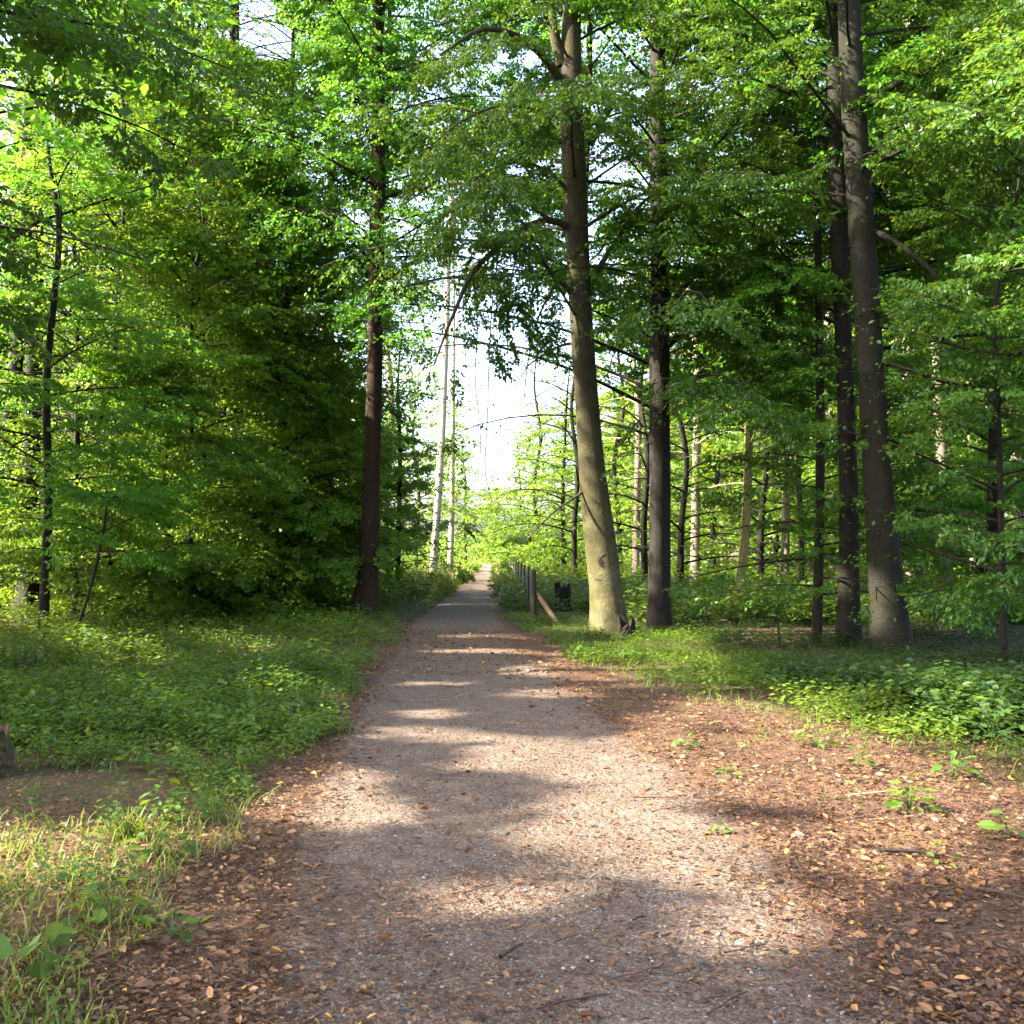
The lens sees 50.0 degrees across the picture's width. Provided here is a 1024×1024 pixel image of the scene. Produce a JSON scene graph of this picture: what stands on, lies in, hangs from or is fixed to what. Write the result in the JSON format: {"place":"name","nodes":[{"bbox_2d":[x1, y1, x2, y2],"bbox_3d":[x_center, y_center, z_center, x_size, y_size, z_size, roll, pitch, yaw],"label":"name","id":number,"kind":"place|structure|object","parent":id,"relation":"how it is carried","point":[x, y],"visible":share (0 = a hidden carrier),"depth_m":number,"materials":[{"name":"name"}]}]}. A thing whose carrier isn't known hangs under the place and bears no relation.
{"place":"outdoors","nodes":[
{"label":"outdoors","id":0,"kind":"place"},
{"bbox_2d":[0,0,1022,551],"label":"sky","id":1,"kind":"structure","parent":0,"point":[504,401],"materials":[{"name":"white"}]},
{"bbox_2d":[0,552,1023,1023],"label":"ground","id":2,"kind":"structure","parent":0,"point":[70,788],"depth_m":8.29,"materials":[{"name":"plant"}]},
{"bbox_2d":[0,723,16,777],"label":"tree stump","id":3,"kind":"object","parent":2,"relation":"on","point":[7,765],"visible":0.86,"depth_m":7.65,"materials":[{"name":"brown wood"}]},
{"bbox_2d":[0,921,98,982],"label":"leafy plant","id":4,"kind":"object","parent":2,"relation":"on","point":[58,933],"visible":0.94,"depth_m":4.04,"materials":[{"name":"green plant"}]},
{"bbox_2d":[0,155,143,599],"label":"beech tree","id":5,"kind":"object","parent":2,"relation":"on","point":[55,331],"visible":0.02,"depth_m":30.51,"materials":[{"name":"green plant"}]},
{"bbox_2d":[0,2,200,613],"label":"beech tree","id":6,"kind":"object","parent":2,"relation":"on","point":[13,365],"visible":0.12,"depth_m":26.04,"materials":[{"name":"green plant"}]},
{"bbox_2d":[0,0,212,208],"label":"beech tree","id":7,"kind":"object","parent":2,"relation":"on","point":[79,68],"visible":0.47,"depth_m":13.99,"materials":[{"name":"green plant"}]},
{"bbox_2d":[0,30,215,628],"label":"young beech","id":8,"kind":"object","parent":2,"relation":"on","point":[48,462],"visible":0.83,"depth_m":20.28,"materials":[{"name":"green plant"}]},
{"bbox_2d":[60,878,155,929],"bbox_3d":[-1.680,1.649,4.604,0.379,0.204,0.380,0,-2,-13],"label":"leafy plant","id":9,"kind":"object","parent":2,"relation":"on","point":[99,914],"visible":0.84,"depth_m":4.58,"materials":[{"name":"green plant"}]},
{"bbox_2d":[17,472,199,635],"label":"young beech","id":10,"kind":"object","parent":2,"relation":"on","point":[152,497],"visible":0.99,"depth_m":18.87,"materials":[{"name":"green plant"}]},
{"bbox_2d":[0,119,237,618],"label":"beech tree","id":11,"kind":"object","parent":2,"relation":"on","point":[120,580],"visible":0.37,"depth_m":22.14,"materials":[{"name":"green plant"}]},
{"bbox_2d":[0,0,246,612],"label":"beech tree","id":12,"kind":"object","parent":2,"relation":"on","point":[30,588],"visible":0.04,"depth_m":26.87,"materials":[{"name":"green plant"}]},
{"bbox_2d":[0,32,250,547],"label":"beech tree","id":13,"kind":"object","parent":2,"relation":"on","point":[36,442],"visible":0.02,"depth_m":27.83,"materials":[{"name":"green plant"}]},
{"bbox_2d":[0,0,258,349],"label":"beech tree","id":14,"kind":"object","parent":2,"relation":"on","point":[45,117],"visible":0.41,"depth_m":20.58,"materials":[{"name":"green plant"}]},
{"bbox_2d":[97,800,163,845],"bbox_3d":[-2.095,1.696,6.016,0.355,0.198,0.448,2,-2,-41],"label":"grass tuft","id":15,"kind":"object","parent":2,"relation":"on","point":[126,824],"visible":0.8,"depth_m":5.99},
{"bbox_2d":[0,0,265,601],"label":"beech tree","id":16,"kind":"object","parent":2,"relation":"on","point":[246,424],"visible":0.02,"depth_m":28.72,"materials":[{"name":"green plant"}]},
{"bbox_2d":[0,0,281,370],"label":"beech tree","id":17,"kind":"object","parent":2,"relation":"on","point":[49,25],"visible":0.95,"depth_m":14.12,"materials":[{"name":"green plant"}]},
{"bbox_2d":[0,735,282,1023],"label":"ground cover","id":18,"kind":"object","parent":2,"relation":"on","point":[184,773],"visible":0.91,"depth_m":6.36,"materials":[{"name":"green plant"}]},
{"bbox_2d":[0,66,290,610],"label":"beech tree","id":19,"kind":"object","parent":2,"relation":"on","point":[56,592],"visible":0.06,"depth_m":25.34,"materials":[{"name":"green plant"}]},
{"bbox_2d":[0,0,292,618],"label":"beech tree","id":20,"kind":"object","parent":2,"relation":"on","point":[141,540],"visible":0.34,"depth_m":22.65,"materials":[{"name":"green plant"}]},
{"bbox_2d":[0,0,306,613],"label":"beech tree","id":21,"kind":"object","parent":2,"relation":"on","point":[248,359],"visible":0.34,"depth_m":23.75,"materials":[{"name":"green plant"}]},
{"bbox_2d":[120,821,204,861],"bbox_3d":[-1.787,1.689,5.640,0.387,0.192,0.375,0,-2,0],"label":"leafy plant","id":22,"kind":"object","parent":2,"relation":"on","point":[167,833],"visible":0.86,"depth_m":5.61,"materials":[{"name":"green plant"}]},
{"bbox_2d":[12,43,331,534],"bbox_3d":[-9.345,-5.059,30.045,8.748,15.552,8.238,-1,-2,16],"label":"beech tree","id":23,"kind":"object","parent":2,"relation":"on","point":[41,452],"visible":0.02,"depth_m":28.64,"materials":[{"name":"green plant"}]},
{"bbox_2d":[132,910,211,944],"bbox_3d":[-1.364,1.690,4.435,0.272,0.132,0.244,0,-2,0],"label":"leafy plant","id":24,"kind":"object","parent":2,"relation":"on","point":[187,936],"visible":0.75,"depth_m":4.46,"materials":[{"name":"green plant"}]},
{"bbox_2d":[0,79,353,629],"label":"beech tree","id":25,"kind":"object","parent":2,"relation":"on","point":[269,476],"visible":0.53,"depth_m":23.39,"materials":[{"name":"green plant"}]},
{"bbox_2d":[7,0,367,538],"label":"beech tree","id":26,"kind":"object","parent":2,"relation":"on","point":[288,399],"visible":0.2,"depth_m":25.47,"materials":[{"name":"green plant"}]},
{"bbox_2d":[0,0,424,610],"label":"beech tree","id":27,"kind":"object","parent":2,"relation":"on","point":[310,390],"visible":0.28,"depth_m":25.59,"materials":[{"name":"green plant"}]},
{"bbox_2d":[0,583,446,767],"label":"ground cover","id":28,"kind":"object","parent":2,"relation":"on","point":[173,699],"visible":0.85,"depth_m":11.77,"materials":[{"name":"green plant"}]},
{"bbox_2d":[61,44,391,610],"bbox_3d":[-7.149,-3.960,27.571,8.130,14.716,8.742,0,-2,0],"label":"beech tree","id":29,"kind":"object","parent":2,"relation":"on","point":[243,538],"visible":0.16,"depth_m":26.00,"materials":[{"name":"green plant"}]},
{"bbox_2d":[204,746,260,778],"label":"leafy plant","id":30,"kind":"object","parent":2,"relation":"on","point":[225,764],"visible":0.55,"depth_m":7.55,"materials":[{"name":"green plant"}]},
{"bbox_2d":[66,0,401,605],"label":"beech tree","id":31,"kind":"object","parent":2,"relation":"on","point":[232,32],"visible":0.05,"depth_m":29.55,"materials":[{"name":"green plant"}]},
{"bbox_2d":[127,0,350,425],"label":"beech tree","id":32,"kind":"object","parent":2,"relation":"on","point":[238,36],"visible":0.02,"depth_m":47.76,"materials":[{"name":"green plant"}]},
{"bbox_2d":[122,175,437,621],"bbox_3d":[-5.417,-2.824,26.432,7.406,10.853,6.848,0,-2,0],"label":"beech tree","id":33,"kind":"object","parent":2,"relation":"on","point":[331,559],"visible":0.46,"depth_m":25.51,"materials":[{"name":"green plant"}]},
{"bbox_2d":[165,101,410,589],"bbox_3d":[-7.984,-4.760,33.071,9.213,15.156,8.430,1,-2,-22],"label":"beech tree","id":34,"kind":"object","parent":2,"relation":"on","point":[385,445],"visible":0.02,"depth_m":32.11,"materials":[{"name":"green plant"}]},
{"bbox_2d":[135,0,461,603],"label":"beech tree","id":35,"kind":"object","parent":2,"relation":"on","point":[391,409],"visible":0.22,"depth_m":27.70,"materials":[{"name":"green plant"}]},
{"bbox_2d":[193,286,413,606],"bbox_3d":[-6.257,-1.585,28.626,6.187,9.106,6.112,2,-2,-40],"label":"beech tree","id":36,"kind":"object","parent":2,"relation":"on","point":[328,477],"visible":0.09,"depth_m":27.47,"materials":[{"name":"green plant"}]},
{"bbox_2d":[151,0,478,599],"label":"beech tree","id":37,"kind":"object","parent":2,"relation":"on","point":[324,137],"visible":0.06,"depth_m":32.91,"materials":[{"name":"green plant"}]},
{"bbox_2d":[243,387,412,607],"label":"young beech","id":38,"kind":"object","parent":2,"relation":"on","point":[392,578],"visible":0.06,"depth_m":29.04,"materials":[{"name":"green plant"}]},
{"bbox_2d":[210,8,458,564],"bbox_3d":[-6.958,-9.121,37.924,10.294,24.184,8.997,0,-2,0],"label":"beech tree","id":39,"kind":"object","parent":2,"relation":"on","point":[411,441],"visible":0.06,"depth_m":37.24,"materials":[{"name":"green plant"}]},
{"bbox_2d":[306,324,437,582],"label":"young beech","id":40,"kind":"object","parent":2,"relation":"on","point":[394,559],"visible":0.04,"depth_m":39.38,"materials":[{"name":"green plant"}]},
{"bbox_2d":[144,0,609,350],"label":"beech tree","id":41,"kind":"object","parent":2,"relation":"on","point":[371,86],"visible":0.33,"depth_m":26.08,"materials":[{"name":"green plant"}]},
{"bbox_2d":[165,0,593,617],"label":"tree","id":42,"kind":"object","parent":2,"relation":"on","point":[367,572],"visible":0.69,"depth_m":24.72,"materials":[{"name":"green plant"}]},
{"bbox_2d":[314,133,492,558],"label":"beech tree","id":43,"kind":"object","parent":2,"relation":"on","point":[465,511],"visible":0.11,"depth_m":52.11,"materials":[{"name":"green plant"}]},
{"bbox_2d":[335,312,479,585],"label":"young beech","id":44,"kind":"object","parent":2,"relation":"on","point":[417,455],"visible":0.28,"depth_m":35.75,"materials":[{"name":"green plant"}]},
{"bbox_2d":[384,352,491,569],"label":"young beech","id":45,"kind":"object","parent":2,"relation":"on","point":[448,465],"visible":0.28,"depth_m":62.22,"materials":[{"name":"green plant"}]},
{"bbox_2d":[389,41,512,570],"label":"birch tree","id":46,"kind":"object","parent":2,"relation":"on","point":[441,438],"visible":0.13,"depth_m":48.05,"materials":[{"name":"green plant"}]},
{"bbox_2d":[346,557,566,598],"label":"bushes","id":47,"kind":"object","parent":2,"relation":"on","point":[449,592],"depth_m":36.51,"materials":[{"name":"plant"}]},
{"bbox_2d":[400,129,514,569],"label":"birch tree","id":48,"kind":"object","parent":2,"relation":"on","point":[451,513],"visible":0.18,"depth_m":54.07,"materials":[{"name":"green plant"}]},
{"bbox_2d":[421,420,520,564],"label":"young beech","id":49,"kind":"object","parent":2,"relation":"on","point":[465,557],"visible":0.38,"depth_m":72.02,"materials":[{"name":"green plant"}]},
{"bbox_2d":[3,230,1012,566],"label":"distant woods","id":50,"kind":"object","parent":2,"relation":"on","point":[621,450],"visible":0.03,"depth_m":70.30,"materials":[{"name":"plant"}]},
{"bbox_2d":[0,605,1023,1023],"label":"fallen leaves","id":51,"kind":"object","parent":2,"relation":"on","point":[910,995],"depth_m":5.22,"materials":[{"name":"plant"}]},
{"bbox_2d":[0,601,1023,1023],"bbox_3d":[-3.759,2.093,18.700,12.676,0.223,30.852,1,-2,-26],"label":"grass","id":52,"kind":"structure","parent":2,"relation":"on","point":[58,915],"depth_m":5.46,"materials":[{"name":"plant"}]},
{"bbox_2d":[9,550,1023,624],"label":"ground cover","id":53,"kind":"object","parent":2,"relation":"on","point":[634,588],"visible":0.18,"depth_m":27.46,"materials":[{"name":"green plant"}]},
{"bbox_2d":[476,429,560,563],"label":"young beech","id":54,"kind":"object","parent":2,"relation":"on","point":[513,510],"visible":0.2,"depth_m":77.81,"materials":[{"name":"green plant"}]},
{"bbox_2d":[453,336,613,572],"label":"young beech","id":55,"kind":"object","parent":2,"relation":"on","point":[502,509],"visible":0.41,"depth_m":56.09,"materials":[{"name":"green plant"}]},
{"bbox_2d":[509,558,559,623],"bbox_3d":[0.161,2.292,37.314,0.632,1.228,28.801,0,-2,-2],"label":"wooden fence","id":56,"kind":"object","parent":2,"relation":"on","point":[534,595],"visible":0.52,"depth_m":23.43,"materials":[{"name":"brown wood"}]},
{"bbox_2d":[344,0,763,323],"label":"beech tree","id":57,"kind":"object","parent":2,"relation":"on","point":[503,7],"visible":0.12,"depth_m":26.15,"materials":[{"name":"green plant"}]},
{"bbox_2d":[298,0,826,639],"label":"beech tree","id":58,"kind":"object","parent":2,"relation":"on","point":[604,576],"visible":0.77,"depth_m":18.58,"materials":[{"name":"green plant"}]},
{"bbox_2d":[483,344,642,575],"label":"young beech","id":59,"kind":"object","parent":2,"relation":"on","point":[546,486],"visible":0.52,"depth_m":49.78,"materials":[{"name":"green plant"}]},
{"bbox_2d":[554,580,572,611],"bbox_3d":[1.290,2.132,27.667,0.549,0.884,0.571,0,-2,0],"label":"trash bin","id":60,"kind":"object","parent":2,"relation":"on","point":[564,593],"visible":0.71,"depth_m":27.52,"materials":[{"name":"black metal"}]},
{"bbox_2d":[457,315,676,580],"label":"young beech","id":61,"kind":"object","parent":2,"relation":"on","point":[535,550],"visible":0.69,"depth_m":43.87,"materials":[{"name":"green plant"}]},
{"bbox_2d":[517,271,720,564],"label":"young beech","id":62,"kind":"object","parent":2,"relation":"on","point":[606,397],"visible":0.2,"depth_m":58.05,"materials":[{"name":"green plant"}]},
{"bbox_2d":[617,608,636,639],"bbox_3d":[1.976,1.983,19.162,0.394,0.633,0.393,-1,-2,35],"label":"tree stump","id":63,"kind":"object","parent":2,"relation":"on","point":[624,626],"visible":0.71,"depth_m":19.04,"materials":[{"name":"grey wood"}]},
{"bbox_2d":[501,259,764,582],"bbox_3d":[5.095,-3.208,38.546,8.662,12.479,7.942,2,-3,-43],"label":"young beech","id":64,"kind":"object","parent":2,"relation":"on","point":[644,538],"visible":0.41,"depth_m":38.79,"materials":[{"name":"green plant"}]},
{"bbox_2d":[497,608,783,663],"bbox_3d":[1.801,2.139,20.678,3.414,0.277,11.934,0,-2,-6],"label":"ground cover","id":65,"kind":"object","parent":2,"relation":"on","point":[676,635],"visible":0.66,"depth_m":17.98,"materials":[{"name":"green plant"}]},
{"bbox_2d":[382,0,900,632],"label":"beech tree","id":66,"kind":"object","parent":2,"relation":"on","point":[728,398],"visible":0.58,"depth_m":18.71,"materials":[{"name":"green plant"}]},
{"bbox_2d":[550,151,732,574],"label":"beech tree","id":67,"kind":"object","parent":2,"relation":"on","point":[635,552],"visible":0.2,"depth_m":45.88,"materials":[{"name":"green plant"}]},
{"bbox_2d":[322,0,1000,416],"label":"beech tree","id":68,"kind":"object","parent":2,"relation":"on","point":[602,346],"visible":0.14,"depth_m":21.84,"materials":[{"name":"green plant"}]},
{"bbox_2d":[602,259,809,582],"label":"young beech","id":69,"kind":"object","parent":2,"relation":"on","point":[680,526],"visible":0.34,"depth_m":36.92,"materials":[{"name":"green plant"}]},
{"bbox_2d":[604,53,807,578],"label":"beech tree","id":70,"kind":"object","parent":2,"relation":"on","point":[694,566],"visible":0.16,"depth_m":43.81,"materials":[{"name":"green plant"}]},
{"bbox_2d":[615,254,838,571],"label":"young beech","id":71,"kind":"object","parent":2,"relation":"on","point":[709,482],"visible":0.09,"depth_m":51.83,"materials":[{"name":"green plant"}]},
{"bbox_2d":[464,0,1023,402],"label":"beech tree","id":72,"kind":"object","parent":2,"relation":"on","point":[751,85],"visible":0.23,"depth_m":19.00,"materials":[{"name":"green plant"}]},
{"bbox_2d":[624,112,901,620],"bbox_3d":[5.590,-3.227,24.136,5.901,11.561,5.375,1,-2,-18],"label":"young beech","id":73,"kind":"object","parent":2,"relation":"on","point":[745,535],"visible":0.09,"depth_m":23.93,"materials":[{"name":"green plant"}]},
{"bbox_2d":[704,54,823,581],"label":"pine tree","id":74,"kind":"object","parent":2,"relation":"on","point":[785,549],"visible":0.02,"depth_m":38.01,"materials":[{"name":"brown plant"}]},
{"bbox_2d":[673,321,857,573],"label":"young beech","id":75,"kind":"object","parent":2,"relation":"on","point":[778,515],"visible":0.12,"depth_m":46.39,"materials":[{"name":"green plant"}]},
{"bbox_2d":[671,317,866,584],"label":"young beech","id":76,"kind":"object","parent":2,"relation":"on","point":[761,535],"visible":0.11,"depth_m":37.92,"materials":[{"name":"green plant"}]},
{"bbox_2d":[539,609,1020,760],"bbox_3d":[1.907,1.888,14.944,2.147,0.359,18.016,0,-2,-10],"label":"ground cover","id":77,"kind":"object","parent":2,"relation":"on","point":[872,701],"visible":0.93,"depth_m":10.47,"materials":[{"name":"green plant"}]},
{"bbox_2d":[565,0,1023,654],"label":"beech tree","id":78,"kind":"object","parent":2,"relation":"on","point":[885,568],"visible":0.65,"depth_m":16.54,"materials":[{"name":"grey plant"}]},
{"bbox_2d":[568,0,1023,646],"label":"beech tree","id":79,"kind":"object","parent":2,"relation":"on","point":[844,378],"visible":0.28,"depth_m":17.96,"materials":[{"name":"green plant"}]},
{"bbox_2d":[591,0,1023,367],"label":"beech tree","id":80,"kind":"object","parent":2,"relation":"on","point":[809,228],"visible":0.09,"depth_m":20.17,"materials":[{"name":"green plant"}]},
{"bbox_2d":[627,609,1023,759],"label":"bramble thicket","id":81,"kind":"object","parent":2,"relation":"on","point":[956,690],"visible":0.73,"depth_m":12.23,"materials":[{"name":"green plant"}]},
{"bbox_2d":[712,331,939,587],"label":"young beech","id":82,"kind":"object","parent":2,"relation":"on","point":[828,487],"visible":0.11,"depth_m":33.95,"materials":[{"name":"green plant"}]},
{"bbox_2d":[751,39,904,573],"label":"tree","id":83,"kind":"object","parent":2,"relation":"on","point":[830,568],"visible":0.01,"depth_m":43.94,"materials":[{"name":"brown plant"}]},
{"bbox_2d":[662,0,1003,649],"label":"young beech","id":84,"kind":"object","parent":2,"relation":"on","point":[821,341],"visible":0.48,"depth_m":18.27,"materials":[{"name":"green plant"}]},
{"bbox_2d":[775,322,984,578],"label":"young beech","id":85,"kind":"object","parent":2,"relation":"on","point":[813,465],"depth_m":45.07,"materials":[{"name":"green plant"}]},
{"bbox_2d":[758,0,1023,661],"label":"young beech","id":86,"kind":"object","parent":2,"relation":"on","point":[931,519],"visible":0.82,"depth_m":15.19,"materials":[{"name":"green plant"}]},
{"bbox_2d":[799,3,1023,597],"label":"beech tree","id":87,"kind":"object","parent":2,"relation":"on","point":[970,505],"visible":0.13,"depth_m":28.85,"materials":[{"name":"green plant"}]},
{"bbox_2d":[800,0,1023,360],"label":"beech tree","id":88,"kind":"object","parent":2,"relation":"on","point":[988,41],"visible":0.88,"depth_m":14.27,"materials":[{"name":"green plant"}]},
{"bbox_2d":[802,244,1023,588],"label":"young beech","id":89,"kind":"object","parent":2,"relation":"on","point":[966,453],"visible":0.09,"depth_m":34.13,"materials":[{"name":"green plant"}]},
{"bbox_2d":[831,20,1023,592],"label":"tree","id":90,"kind":"object","parent":2,"relation":"on","point":[943,448],"visible":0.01,"depth_m":33.91,"materials":[{"name":"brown plant"}]},
{"bbox_2d":[857,197,1023,587],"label":"young beech","id":91,"kind":"object","parent":2,"relation":"on","point":[942,571],"visible":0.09,"depth_m":33.58,"materials":[{"name":"green plant"}]},
{"bbox_2d":[951,695,1023,747],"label":"leafy plant","id":92,"kind":"object","parent":2,"relation":"on","point":[1008,712],"visible":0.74,"depth_m":8.88,"materials":[{"name":"green plant"}]},
{"bbox_2d":[977,809,1023,836],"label":"leafy plant","id":93,"kind":"object","parent":2,"relation":"on","point":[989,824],"visible":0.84,"depth_m":6.05,"materials":[{"name":"green plant"}]},
{"bbox_2d":[38,563,1023,1023],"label":"path","id":94,"kind":"structure","parent":0,"point":[470,607],"depth_m":5.64,"materials":[{"name":"gravel"}]},
{"bbox_2d":[0,626,1023,1023],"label":"leaf crumbs","id":95,"kind":"object","parent":94,"relation":"on","point":[482,950],"visible":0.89,"depth_m":4.67,"materials":[{"name":"plant"}]},
{"bbox_2d":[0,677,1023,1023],"bbox_3d":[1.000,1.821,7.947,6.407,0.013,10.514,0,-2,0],"label":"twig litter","id":96,"kind":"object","parent":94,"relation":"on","point":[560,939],"visible":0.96,"depth_m":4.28,"materials":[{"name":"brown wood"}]},
{"bbox_2d":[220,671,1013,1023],"bbox_3d":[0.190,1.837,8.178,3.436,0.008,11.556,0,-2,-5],"label":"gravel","id":97,"kind":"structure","parent":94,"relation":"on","point":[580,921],"depth_m":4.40,"materials":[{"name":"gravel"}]},
{"bbox_2d":[573,674,1023,872],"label":"seedlings","id":98,"kind":"object","parent":94,"relation":"on","point":[936,861],"visible":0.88,"depth_m":7.52,"materials":[{"name":"green plant"}]},
{"bbox_2d":[793,719,840,748],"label":"leafy plant","id":99,"kind":"object","parent":94,"relation":"on","point":[818,741],"visible":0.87,"depth_m":8.68,"materials":[{"name":"green plant"}]},
{"bbox_2d":[880,848,944,856],"bbox_3d":[2.044,1.738,5.611,0.314,0.031,0.024,-1,-2,19],"label":"fallen stick","id":100,"kind":"object","parent":94,"relation":"on","point":[896,850],"visible":0.98,"depth_m":5.62,"materials":[{"name":"brown wood"}]},
{"bbox_2d":[885,778,946,814],"bbox_3d":[2.403,1.714,6.646,0.388,0.205,0.342,0,-2,0],"label":"leafy plant","id":101,"kind":"object","parent":94,"relation":"on","point":[897,802],"visible":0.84,"depth_m":6.62,"materials":[{"name":"green plant"}]},
{"bbox_2d":[927,738,985,778],"bbox_3d":[3.055,1.701,7.554,0.390,0.290,0.303,-1,-2,21],"label":"leafy plant","id":102,"kind":"object","parent":94,"relation":"on","point":[957,762],"visible":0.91,"depth_m":7.55,"materials":[{"name":"green plant"}]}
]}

